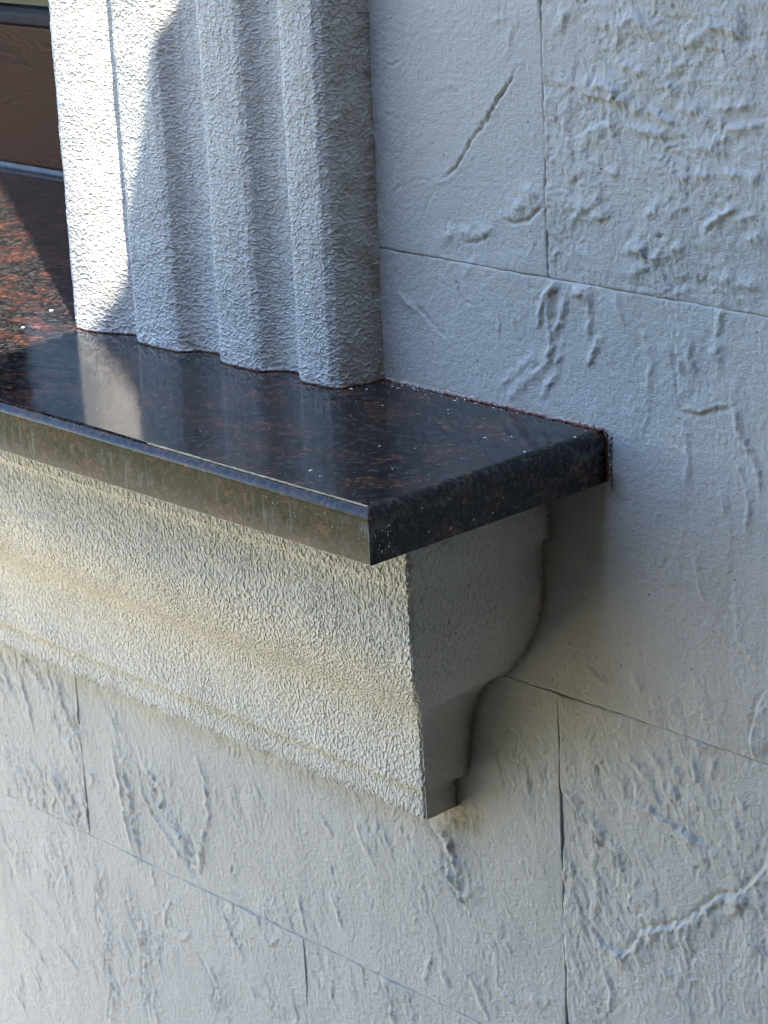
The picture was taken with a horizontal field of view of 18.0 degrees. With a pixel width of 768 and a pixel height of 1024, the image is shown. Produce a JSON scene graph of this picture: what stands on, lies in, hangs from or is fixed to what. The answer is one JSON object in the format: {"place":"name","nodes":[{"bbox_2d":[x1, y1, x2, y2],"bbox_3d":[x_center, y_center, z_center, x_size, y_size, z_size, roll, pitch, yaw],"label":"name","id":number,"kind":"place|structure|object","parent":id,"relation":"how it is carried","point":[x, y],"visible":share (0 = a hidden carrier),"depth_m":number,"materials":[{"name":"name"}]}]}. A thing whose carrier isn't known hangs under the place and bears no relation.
{"place":"outdoors","nodes":[
{"label":"outdoors","id":0,"kind":"place"},
{"label":"lawn","id":1,"kind":"structure","parent":0,"visible":0},
{"bbox_2d":[0,0,767,1023],"bbox_3d":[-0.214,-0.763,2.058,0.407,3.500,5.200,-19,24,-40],"label":"facade wall","id":2,"kind":"structure","parent":1,"relation":"on","point":[572,208],"depth_m":1.68,"materials":[{"name":"white stone"}]},
{"bbox_2d":[0,0,63,177],"bbox_3d":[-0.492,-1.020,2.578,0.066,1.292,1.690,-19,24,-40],"label":"wooden window","id":3,"kind":"structure","parent":2,"relation":"attached to","point":[29,127],"depth_m":2.63,"materials":[{"name":"brown wood"}]},
{"bbox_2d":[0,450,549,819],"bbox_3d":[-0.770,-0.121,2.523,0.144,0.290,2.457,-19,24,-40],"label":"sill moulding","id":4,"kind":"object","parent":2,"relation":"attached to","point":[373,681],"visible":0.8,"depth_m":1.80,"materials":[{"name":"white paint"}]},
{"bbox_2d":[0,160,612,565],"bbox_3d":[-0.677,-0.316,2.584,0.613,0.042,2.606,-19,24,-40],"label":"granite sill","id":5,"kind":"structure","parent":2,"relation":"attached to","point":[380,471],"depth_m":1.65,"materials":[{"name":"black stone"}]},
{"bbox_2d":[48,0,384,388],"bbox_3d":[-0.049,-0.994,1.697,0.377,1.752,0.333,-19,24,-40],"label":"window casing","id":6,"kind":"object","parent":5,"relation":"on","point":[219,163],"depth_m":1.78,"materials":[{"name":"white paint"}]}
]}

